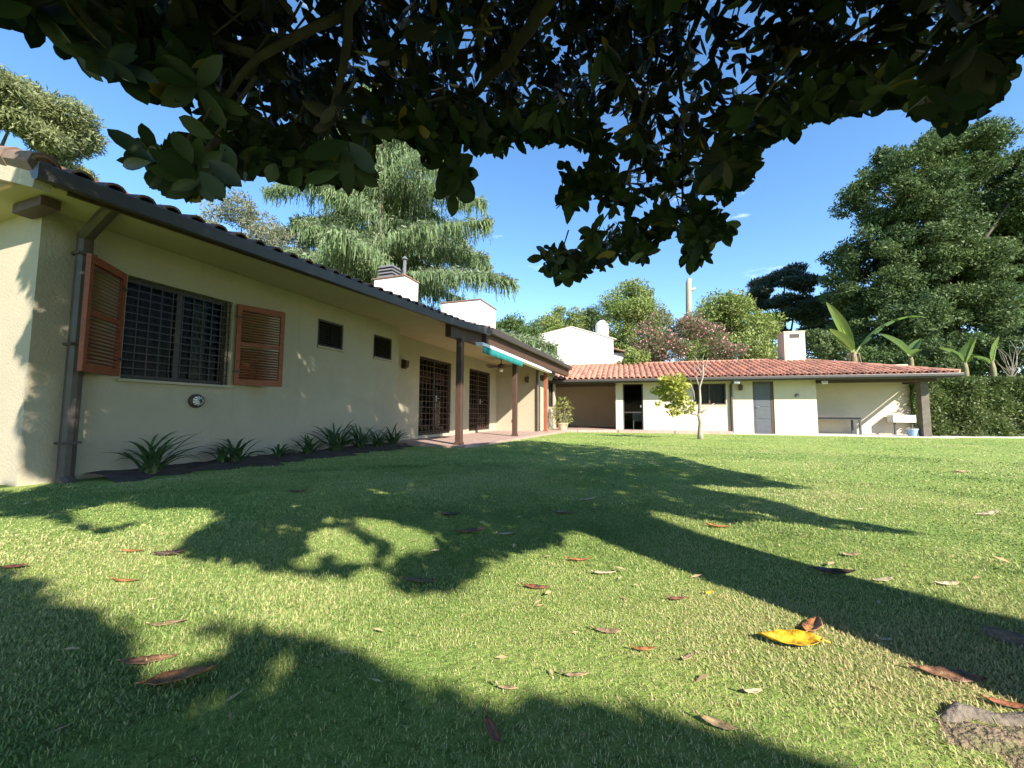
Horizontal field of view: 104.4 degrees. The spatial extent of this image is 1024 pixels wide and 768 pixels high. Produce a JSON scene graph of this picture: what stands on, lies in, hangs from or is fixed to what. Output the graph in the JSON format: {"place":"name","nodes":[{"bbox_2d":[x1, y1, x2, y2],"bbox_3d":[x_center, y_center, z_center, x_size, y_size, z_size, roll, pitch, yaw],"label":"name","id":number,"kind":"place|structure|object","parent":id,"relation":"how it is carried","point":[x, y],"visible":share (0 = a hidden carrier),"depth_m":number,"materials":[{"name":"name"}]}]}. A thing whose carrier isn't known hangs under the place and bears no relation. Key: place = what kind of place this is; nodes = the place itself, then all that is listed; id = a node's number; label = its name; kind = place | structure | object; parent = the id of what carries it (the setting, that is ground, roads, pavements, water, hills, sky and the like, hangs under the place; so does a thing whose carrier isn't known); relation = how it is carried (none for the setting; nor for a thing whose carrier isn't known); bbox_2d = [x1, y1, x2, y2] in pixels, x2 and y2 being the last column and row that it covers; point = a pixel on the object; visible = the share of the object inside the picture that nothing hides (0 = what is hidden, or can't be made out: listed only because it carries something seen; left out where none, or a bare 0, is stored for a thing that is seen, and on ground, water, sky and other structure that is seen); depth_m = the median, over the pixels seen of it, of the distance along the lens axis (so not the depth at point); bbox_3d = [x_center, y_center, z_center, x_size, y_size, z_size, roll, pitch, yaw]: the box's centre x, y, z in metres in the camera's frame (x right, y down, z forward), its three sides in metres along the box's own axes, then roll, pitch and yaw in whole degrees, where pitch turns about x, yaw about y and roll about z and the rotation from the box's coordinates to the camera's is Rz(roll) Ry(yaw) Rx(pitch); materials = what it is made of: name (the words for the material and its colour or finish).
{"place":"outdoors","nodes":[
{"label":"outdoors","id":0,"kind":"place"},
{"bbox_2d":[0,432,1023,767],"bbox_3d":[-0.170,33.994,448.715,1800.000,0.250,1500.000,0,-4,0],"label":"ground","id":1,"kind":"structure","parent":0,"point":[620,716],"depth_m":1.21,"materials":[{"name":"green plant"}]},
{"bbox_2d":[0,563,28,567],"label":"fallen leaf","id":2,"kind":"object","parent":1,"relation":"on","point":[13,566],"visible":1,"depth_m":1.69,"materials":[{"name":"brown plant"}]},
{"bbox_2d":[0,63,109,180],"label":"leafy tree","id":3,"kind":"object","parent":1,"relation":"on","point":[32,115],"visible":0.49,"depth_m":13.45,"materials":[{"name":"green plant"}]},
{"bbox_2d":[110,577,138,581],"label":"fallen leaf","id":4,"kind":"object","parent":1,"relation":"on","point":[126,580],"visible":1,"depth_m":1.56,"materials":[{"name":"orange plant"}]},
{"bbox_2d":[119,548,142,551],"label":"fallen leaf","id":5,"kind":"object","parent":1,"relation":"on","point":[129,550],"visible":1,"depth_m":1.89,"materials":[{"name":"orange plant"}]},
{"bbox_2d":[117,654,176,663],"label":"fallen leaf","id":6,"kind":"object","parent":1,"relation":"on","point":[138,660],"visible":1,"depth_m":1.06,"materials":[{"name":"brown plant"}]},
{"bbox_2d":[145,618,186,625],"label":"fallen leaf","id":7,"kind":"object","parent":1,"relation":"on","point":[167,622],"visible":1,"depth_m":1.24,"materials":[{"name":"beige plant"}]},
{"bbox_2d":[150,549,186,554],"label":"fallen leaf","id":8,"kind":"object","parent":1,"relation":"on","point":[169,552],"visible":1,"depth_m":1.86,"materials":[{"name":"plant"}]},
{"bbox_2d":[135,664,216,684],"bbox_3d":[-0.831,0.726,0.987,0.164,0.019,0.061,-2,-5,-20],"label":"fallen leaf","id":9,"kind":"object","parent":1,"relation":"on","point":[182,673],"visible":1,"depth_m":0.99,"materials":[{"name":"brown plant"}]},
{"bbox_2d":[88,442,412,481],"bbox_3d":[-3.001,1.107,6.185,0.944,0.122,5.050,-1,-5,20],"label":"soil bed","id":10,"kind":"object","parent":1,"relation":"on","point":[133,475],"visible":0.63,"depth_m":5.05,"materials":[{"name":"brown soil"}]},
{"bbox_2d":[104,431,203,473],"bbox_3d":[-3.824,0.743,4.237,0.932,0.501,0.794,3,-5,-37],"label":"strap leaf plant","id":11,"kind":"object","parent":10,"relation":"on","point":[152,463],"visible":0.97,"depth_m":4.24,"materials":[{"name":"green plant"}]},
{"bbox_2d":[200,446,232,462],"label":"strap leaf plant","id":12,"kind":"object","parent":10,"relation":"on","point":[222,455],"visible":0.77,"depth_m":4.91,"materials":[{"name":"green plant"}]},
{"bbox_2d":[195,438,267,461],"bbox_3d":[-3.485,0.874,5.079,0.777,0.379,0.684,-1,-4,19],"label":"strap leaf plant","id":13,"kind":"object","parent":10,"relation":"on","point":[235,454],"visible":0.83,"depth_m":5.07,"materials":[{"name":"green plant"}]},
{"bbox_2d":[269,444,295,455],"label":"strap leaf plant","id":14,"kind":"object","parent":10,"relation":"on","point":[280,452],"visible":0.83,"depth_m":5.67,"materials":[{"name":"green plant"}]},
{"bbox_2d":[290,435,331,453],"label":"strap leaf plant","id":15,"kind":"object","parent":10,"relation":"on","point":[308,447],"visible":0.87,"depth_m":6.15,"materials":[{"name":"green plant"}]},
{"bbox_2d":[302,419,369,450],"bbox_3d":[-2.938,0.879,6.726,1.076,0.638,0.932,1,-4,-15],"label":"strap leaf plant","id":16,"kind":"object","parent":10,"relation":"on","point":[336,441],"visible":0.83,"depth_m":6.72,"materials":[{"name":"green plant"}]},
{"bbox_2d":[347,424,381,448],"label":"strap leaf plant","id":17,"kind":"object","parent":10,"relation":"on","point":[358,444],"visible":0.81,"depth_m":7.28,"materials":[{"name":"green plant"}]},
{"bbox_2d":[363,427,396,446],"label":"strap leaf plant","id":18,"kind":"object","parent":10,"relation":"on","point":[377,441],"visible":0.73,"depth_m":7.69,"materials":[{"name":"green plant"}]},
{"bbox_2d":[376,421,410,444],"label":"strap leaf plant","id":19,"kind":"object","parent":10,"relation":"on","point":[395,439],"visible":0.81,"depth_m":8.15,"materials":[{"name":"green plant"}]},
{"bbox_2d":[195,187,306,248],"bbox_3d":[-13.429,-3.594,20.307,5.053,12.006,4.830,0,-4,0],"label":"grey green tree","id":20,"kind":"object","parent":1,"relation":"on","point":[248,219],"visible":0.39,"depth_m":19.42,"materials":[{"name":"green plant"}]},
{"bbox_2d":[0,146,571,486],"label":"house","id":21,"kind":"structure","parent":1,"relation":"on","point":[126,316],"depth_m":4.91,"materials":[{"name":"beige paint"}]},
{"bbox_2d":[115,278,232,387],"bbox_3d":[-4.137,-0.696,4.893,0.400,1.600,1.400,-1,-5,20],"label":"window","id":22,"kind":"structure","parent":21,"relation":"in","point":[171,336],"depth_m":4.88,"materials":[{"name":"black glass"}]},
{"bbox_2d":[188,394,203,407],"bbox_3d":[-3.882,0.210,4.917,0.108,0.170,0.170,-1,-5,20],"label":"wall lamp","id":23,"kind":"object","parent":21,"relation":"attached to","point":[195,400],"visible":1,"depth_m":4.88,"materials":[{"name":"white glass"}]},
{"bbox_2d":[317,318,344,351],"bbox_3d":[-3.374,-0.880,7.094,0.425,0.700,0.790,-1,-5,20],"label":"window","id":24,"kind":"structure","parent":21,"relation":"in","point":[324,337],"depth_m":7.26,"materials":[{"name":"black glass"}]},
{"bbox_2d":[373,334,392,361],"bbox_3d":[-2.890,-0.778,8.439,0.425,0.700,0.796,-1,-5,20],"label":"window","id":25,"kind":"structure","parent":21,"relation":"in","point":[376,341],"depth_m":8.50,"materials":[{"name":"black glass"}]},
{"bbox_2d":[401,359,408,368],"bbox_3d":[-2.620,-0.489,9.756,0.150,0.235,0.139,-1,-5,20],"label":"wall sconce","id":26,"kind":"object","parent":21,"relation":"attached to","point":[405,364],"depth_m":9.71,"materials":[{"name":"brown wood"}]},
{"bbox_2d":[418,356,450,435],"bbox_3d":[-2.249,0.304,11.283,0.326,2.230,1.742,-1,-4,15],"label":"door","id":27,"kind":"structure","parent":21,"relation":"in","point":[437,397],"depth_m":11.34,"materials":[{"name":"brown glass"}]},
{"bbox_2d":[469,369,489,430],"bbox_3d":[-1.176,0.579,14.110,0.199,2.110,1.784,-1,-5,20],"label":"door","id":28,"kind":"structure","parent":21,"relation":"in","point":[478,380],"depth_m":14.10,"materials":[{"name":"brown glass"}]},
{"bbox_2d":[486,359,506,371],"bbox_3d":[-0.357,-0.649,13.750,1.169,0.475,1.117,-1,-5,20],"label":"ceiling fan","id":29,"kind":"object","parent":21,"relation":"hanging from","point":[501,366],"visible":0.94,"depth_m":13.64,"materials":[{"name":"brown wood"}]},
{"bbox_2d":[548,380,552,406],"bbox_3d":[1.624,0.423,17.226,0.070,1.150,1.000,-1,-5,20],"label":"window","id":30,"kind":"structure","parent":21,"relation":"in","point":[550,386],"depth_m":17.40,"materials":[{"name":"black glass"}]},
{"bbox_2d":[286,489,307,491],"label":"fallen leaf","id":31,"kind":"object","parent":1,"relation":"on","point":[296,490],"visible":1,"depth_m":3.36,"materials":[{"name":"plant"}]},
{"bbox_2d":[259,74,571,426],"bbox_3d":[-7.145,-7.038,24.594,22.962,20.875,19.828,0,-4,0],"label":"drooping cedar","id":32,"kind":"object","parent":1,"relation":"on","point":[343,239],"visible":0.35,"depth_m":21.45,"materials":[{"name":"green plant"}]},
{"bbox_2d":[399,576,435,581],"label":"fallen leaf","id":33,"kind":"object","parent":1,"relation":"on","point":[416,579],"visible":1,"depth_m":1.58,"materials":[{"name":"plant"}]},
{"bbox_2d":[437,512,461,514],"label":"fallen leaf","id":34,"kind":"object","parent":1,"relation":"on","point":[446,513],"visible":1,"depth_m":2.63,"materials":[{"name":"grey plant"}]},
{"bbox_2d":[452,527,484,532],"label":"fallen leaf","id":35,"kind":"object","parent":1,"relation":"on","point":[471,530],"visible":1,"depth_m":2.26,"materials":[{"name":"plant"}]},
{"bbox_2d":[483,709,499,742],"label":"fallen leaf","id":36,"kind":"object","parent":1,"relation":"on","point":[490,725],"visible":1,"depth_m":0.83,"materials":[{"name":"plant"}]},
{"bbox_2d":[495,680,516,688],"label":"fallen leaf","id":37,"kind":"object","parent":1,"relation":"on","point":[506,686],"visible":1,"depth_m":0.96,"materials":[{"name":"beige plant"}]},
{"bbox_2d":[0,0,1023,725],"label":"magnolia tree","id":38,"kind":"object","parent":1,"relation":"on","point":[184,54],"visible":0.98,"depth_m":2.02,"materials":[{"name":"green plant"}]},
{"bbox_2d":[496,312,546,341],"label":"bushy tree","id":39,"kind":"object","parent":1,"relation":"on","point":[510,323],"visible":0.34,"depth_m":26.40,"materials":[{"name":"green plant"}]},
{"bbox_2d":[24,458,1023,767],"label":"leaf litter","id":40,"kind":"object","parent":1,"relation":"on","point":[536,602],"visible":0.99,"depth_m":1.64,"materials":[{"name":"brown plant"}]},
{"bbox_2d":[521,582,550,588],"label":"fallen leaf","id":41,"kind":"object","parent":1,"relation":"on","point":[535,586],"visible":1,"depth_m":1.53,"materials":[{"name":"brown plant"}]},
{"bbox_2d":[532,303,586,333],"bbox_3d":[4.774,-1.953,38.309,6.237,11.684,5.114,0,-4,0],"label":"leafy tree","id":42,"kind":"object","parent":1,"relation":"on","point":[555,320],"visible":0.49,"depth_m":37.60,"materials":[{"name":"green plant"}]},
{"bbox_2d":[560,669,588,675],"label":"fallen leaf","id":43,"kind":"object","parent":1,"relation":"on","point":[575,673],"visible":1,"depth_m":1.01,"materials":[{"name":"beige plant"}]},
{"bbox_2d":[564,556,590,560],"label":"fallen leaf","id":44,"kind":"object","parent":1,"relation":"on","point":[576,559],"visible":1,"depth_m":1.82,"materials":[{"name":"orange plant"}]},
{"bbox_2d":[539,326,625,364],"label":"neighbour house","id":45,"kind":"structure","parent":1,"relation":"on","point":[578,346],"depth_m":30.31,"materials":[{"name":"white paint"}]},
{"bbox_2d":[595,320,608,335],"bbox_3d":[7.356,-3.420,32.344,1.126,3.539,1.126,0,-4,0],"label":"water tank","id":46,"kind":"object","parent":45,"relation":"on","point":[601,327],"visible":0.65,"depth_m":31.97,"materials":[{"name":"white paint"}]},
{"bbox_2d":[578,303,613,335],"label":"dark tree","id":47,"kind":"object","parent":1,"relation":"on","point":[593,317],"visible":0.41,"depth_m":39.55,"materials":[{"name":"green plant"}]},
{"bbox_2d":[591,570,615,573],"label":"fallen leaf","id":48,"kind":"object","parent":1,"relation":"on","point":[601,572],"visible":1,"depth_m":1.68,"materials":[{"name":"beige plant"}]},
{"bbox_2d":[590,625,621,632],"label":"fallen leaf","id":49,"kind":"object","parent":1,"relation":"on","point":[611,630],"visible":1,"depth_m":1.22,"materials":[{"name":"beige plant"}]},
{"bbox_2d":[617,346,651,378],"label":"bush","id":50,"kind":"object","parent":1,"relation":"on","point":[634,355],"visible":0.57,"depth_m":20.04,"materials":[{"name":"green plant"}]},
{"bbox_2d":[596,277,676,356],"bbox_3d":[10.378,-2.724,33.066,6.706,12.534,5.916,0,-4,0],"label":"tree","id":51,"kind":"object","parent":1,"relation":"on","point":[630,309],"visible":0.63,"depth_m":32.22,"materials":[{"name":"green plant"}]},
{"bbox_2d":[630,644,655,650],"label":"fallen leaf","id":52,"kind":"object","parent":1,"relation":"on","point":[643,648],"visible":1,"depth_m":1.13,"materials":[{"name":"brown plant"}]},
{"bbox_2d":[666,595,688,599],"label":"fallen leaf","id":53,"kind":"object","parent":1,"relation":"on","point":[674,597],"visible":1,"depth_m":1.44,"materials":[{"name":"brown plant"}]},
{"bbox_2d":[650,353,713,438],"bbox_3d":[5.245,0.393,12.097,1.982,2.719,1.286,0,-4,0],"label":"citrus tree","id":54,"kind":"object","parent":1,"relation":"on","point":[670,387],"visible":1,"depth_m":12.11,"materials":[{"name":"green plant"}]},
{"bbox_2d":[680,652,693,659],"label":"fallen leaf","id":55,"kind":"object","parent":1,"relation":"on","point":[688,656],"visible":1,"depth_m":1.09,"materials":[{"name":"beige plant"}]},
{"bbox_2d":[626,308,749,378],"bbox_3d":[9.204,-0.812,21.705,6.434,7.020,4.500,0,-4,0],"label":"oleander shrub","id":56,"kind":"object","parent":1,"relation":"on","point":[700,329],"visible":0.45,"depth_m":20.83,"materials":[{"name":"green plant"}]},
{"bbox_2d":[686,278,695,351],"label":"topped tree","id":57,"kind":"object","parent":1,"relation":"on","point":[689,289],"visible":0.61,"depth_m":30.45,"materials":[{"name":"beige plant"}]},
{"bbox_2d":[694,709,736,729],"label":"fallen leaf","id":58,"kind":"object","parent":1,"relation":"on","point":[713,721],"visible":1,"depth_m":0.86,"materials":[{"name":"beige plant"}]},
{"bbox_2d":[703,522,730,527],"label":"fallen leaf","id":59,"kind":"object","parent":1,"relation":"on","point":[717,525],"visible":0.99,"depth_m":2.40,"materials":[{"name":"orange plant"}]},
{"bbox_2d":[670,287,788,360],"bbox_3d":[15.057,-1.746,27.112,8.134,9.783,6.187,0,-4,0],"label":"leafy tree","id":60,"kind":"object","parent":1,"relation":"on","point":[754,332],"visible":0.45,"depth_m":26.31,"materials":[{"name":"green plant"}]},
{"bbox_2d":[741,686,761,692],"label":"fallen leaf","id":61,"kind":"object","parent":1,"relation":"on","point":[753,690],"visible":1,"depth_m":0.96,"materials":[{"name":"beige plant"}]},
{"bbox_2d":[550,331,964,436],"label":"outbuilding","id":62,"kind":"structure","parent":1,"relation":"on","point":[765,400],"depth_m":16.20,"materials":[{"name":"paint"}]},
{"bbox_2d":[623,384,643,429],"bbox_3d":[5.233,1.020,17.162,0.833,2.055,0.120,-1,-4,16],"label":"door","id":63,"kind":"structure","parent":62,"relation":"in","point":[623,384],"depth_m":17.16,"materials":[{"name":"black glass"}]},
{"bbox_2d":[633,411,641,428],"bbox_3d":[5.564,1.633,17.533,0.440,0.860,0.440,-1,-4,16],"label":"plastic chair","id":64,"kind":"object","parent":62,"relation":"on","point":[637,416],"visible":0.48,"depth_m":17.72,"materials":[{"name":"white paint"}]},
{"bbox_2d":[693,383,727,405],"bbox_3d":[8.150,0.438,16.454,1.320,0.930,0.325,-1,-4,16],"label":"window","id":65,"kind":"structure","parent":62,"relation":"in","point":[710,393],"depth_m":16.52,"materials":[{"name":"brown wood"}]},
{"bbox_2d":[752,381,774,433],"bbox_3d":[9.999,0.932,15.786,0.735,2.075,0.141,-1,-4,16],"label":"door","id":66,"kind":"structure","parent":62,"relation":"in","point":[763,393],"depth_m":15.78,"materials":[{"name":"grey wood"}]},
{"bbox_2d":[745,262,831,351],"bbox_3d":[23.549,-3.355,33.645,7.458,14.058,6.644,2,-5,-26],"label":"dark conifer","id":67,"kind":"object","parent":1,"relation":"on","point":[802,307],"visible":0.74,"depth_m":32.19,"materials":[{"name":"green plant"}]},
{"bbox_2d":[758,629,830,645],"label":"fallen leaf","id":68,"kind":"object","parent":1,"relation":"on","point":[797,637],"visible":1,"depth_m":1.17,"materials":[{"name":"yellow plant"}]},
{"bbox_2d":[802,616,822,631],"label":"fallen leaf","id":69,"kind":"object","parent":1,"relation":"on","point":[815,621],"visible":0.93,"depth_m":1.26,"materials":[{"name":"brown plant"}]},
{"bbox_2d":[795,305,849,359],"bbox_3d":[29.715,-1.945,36.163,6.266,11.693,5.927,0,-4,0],"label":"dark conifer","id":70,"kind":"object","parent":1,"relation":"on","point":[820,326],"visible":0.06,"depth_m":35.60,"materials":[{"name":"green plant"}]},
{"bbox_2d":[803,328,851,360],"bbox_3d":[17.267,-0.225,22.433,3.882,6.028,3.340,0,-4,0],"label":"garden shrub","id":71,"kind":"object","parent":1,"relation":"on","point":[821,344],"visible":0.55,"depth_m":22.05,"materials":[{"name":"green plant"}]},
{"bbox_2d":[807,566,857,573],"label":"fallen leaf","id":72,"kind":"object","parent":1,"relation":"on","point":[834,570],"visible":1,"depth_m":1.70,"materials":[{"name":"brown plant"}]},
{"bbox_2d":[840,552,859,555],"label":"fallen leaf","id":73,"kind":"object","parent":1,"relation":"on","point":[850,554],"visible":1,"depth_m":1.92,"materials":[{"name":"beige plant"}]},
{"bbox_2d":[841,345,905,364],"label":"garden shrub","id":74,"kind":"object","parent":1,"relation":"on","point":[884,357],"visible":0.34,"depth_m":22.59,"materials":[{"name":"green plant"}]},
{"bbox_2d":[826,302,924,361],"bbox_3d":[18.088,-0.766,20.112,4.967,6.542,1.206,0,-4,0],"label":"banana plant","id":75,"kind":"object","parent":1,"relation":"on","point":[843,334],"visible":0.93,"depth_m":20.11,"materials":[{"name":"green plant"}]},
{"bbox_2d":[871,577,892,580],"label":"fallen leaf","id":76,"kind":"object","parent":1,"relation":"on","point":[883,579],"visible":1,"depth_m":1.63,"materials":[{"name":"beige plant"}]},
{"bbox_2d":[876,634,892,639],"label":"fallen leaf","id":77,"kind":"object","parent":1,"relation":"on","point":[884,638],"visible":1,"depth_m":1.19,"materials":[{"name":"grey plant"}]},
{"bbox_2d":[879,334,921,365],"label":"banana plant","id":78,"kind":"object","parent":1,"relation":"on","point":[911,350],"visible":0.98,"depth_m":20.80,"materials":[{"name":"green plant"}]},
{"bbox_2d":[815,113,1023,359],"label":"tree","id":79,"kind":"object","parent":1,"relation":"on","point":[949,265],"visible":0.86,"depth_m":24.09,"materials":[{"name":"green plant"}]},
{"bbox_2d":[897,338,972,372],"bbox_3d":[22.862,0.159,21.587,3.512,5.227,3.806,-2,-5,32],"label":"garden shrub","id":80,"kind":"object","parent":1,"relation":"on","point":[935,356],"visible":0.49,"depth_m":20.79,"materials":[{"name":"green plant"}]},
{"bbox_2d":[934,581,958,584],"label":"fallen leaf","id":81,"kind":"object","parent":1,"relation":"on","point":[949,582],"visible":1,"depth_m":1.59,"materials":[{"name":"beige plant"}]},
{"bbox_2d":[908,663,986,681],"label":"fallen leaf","id":82,"kind":"object","parent":1,"relation":"on","point":[961,675],"visible":1,"depth_m":1.02,"materials":[{"name":"brown plant"}]},
{"bbox_2d":[939,338,975,375],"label":"banana plant","id":83,"kind":"object","parent":1,"relation":"on","point":[964,355],"visible":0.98,"depth_m":19.05,"materials":[{"name":"green plant"}]},
{"bbox_2d":[907,373,1023,436],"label":"hedge","id":84,"kind":"object","parent":1,"relation":"on","point":[979,406],"visible":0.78,"depth_m":15.29,"materials":[{"name":"green plant"}]},
{"bbox_2d":[927,717,1023,767],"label":"bare soil","id":85,"kind":"structure","parent":1,"relation":"on","point":[1007,740],"depth_m":0.82,"materials":[{"name":"brown soil"}]},
{"bbox_2d":[945,331,1023,376],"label":"garden shrub","id":86,"kind":"object","parent":1,"relation":"on","point":[979,367],"visible":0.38,"depth_m":20.52,"materials":[{"name":"green plant"}]},
{"bbox_2d":[972,337,998,376],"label":"banana plant","id":87,"kind":"object","parent":1,"relation":"on","point":[993,370],"visible":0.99,"depth_m":18.68,"materials":[{"name":"green plant"}]},
{"bbox_2d":[976,510,998,514],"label":"fallen leaf","id":88,"kind":"object","parent":1,"relation":"on","point":[990,512],"visible":1,"depth_m":2.78,"materials":[{"name":"beige plant"}]},
{"bbox_2d":[972,322,1023,376],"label":"garden shrub","id":89,"kind":"object","parent":1,"relation":"on","point":[1015,337],"visible":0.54,"depth_m":20.17,"materials":[{"name":"green plant"}]},
{"bbox_2d":[980,694,1023,708],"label":"fallen leaf","id":90,"kind":"object","parent":1,"relation":"on","point":[1007,703],"visible":1,"depth_m":0.92,"materials":[{"name":"brown plant"}]},
{"bbox_2d":[985,341,1023,376],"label":"bare shrub","id":91,"kind":"object","parent":1,"relation":"on","point":[1012,369],"visible":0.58,"depth_m":19.02,"materials":[{"name":"grey plant"}]},
{"bbox_2d":[0,0,1023,375],"label":"sky","id":92,"kind":"structure","parent":0,"point":[783,215],"materials":[{"name":"blue"}]},
{"bbox_2d":[397,426,732,447],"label":"patio","id":93,"kind":"structure","parent":0,"point":[479,439],"depth_m":12.05,"materials":[{"name":"tile"}]},
{"bbox_2d":[551,396,574,429],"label":"potted plant","id":94,"kind":"object","parent":93,"relation":"on","point":[561,424],"visible":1,"depth_m":16.17,"materials":[{"name":"green plant"}]},
{"bbox_2d":[733,433,954,437],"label":"pavement","id":95,"kind":"structure","parent":0,"point":[865,435],"depth_m":14.88,"materials":[{"name":"concrete"}]},
{"bbox_2d":[818,416,862,434],"bbox_3d":[12.860,1.648,15.879,1.640,0.690,0.720,-1,-4,16],"label":"table","id":96,"kind":"object","parent":95,"relation":"on","point":[842,418],"visible":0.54,"depth_m":15.58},
{"bbox_2d":[887,410,915,434],"bbox_3d":[15.228,1.498,15.550,0.720,0.963,0.456,-1,-4,16],"label":"laundry sink","id":97,"kind":"object","parent":95,"relation":"on","point":[901,418],"visible":1,"depth_m":15.38,"materials":[{"name":"white paint"}]},
{"bbox_2d":[906,427,919,435],"bbox_3d":[14.662,1.734,14.528,0.356,0.336,0.356,-1,-4,16],"label":"bucket","id":98,"kind":"object","parent":95,"relation":"on","point":[912,432],"visible":0.95,"depth_m":14.43,"materials":[{"name":"blue plastic"}]},
{"bbox_2d":[944,436,1023,437],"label":"path","id":99,"kind":"structure","parent":0,"point":[985,436],"depth_m":14.88,"materials":[{"name":"concrete"}]}
]}

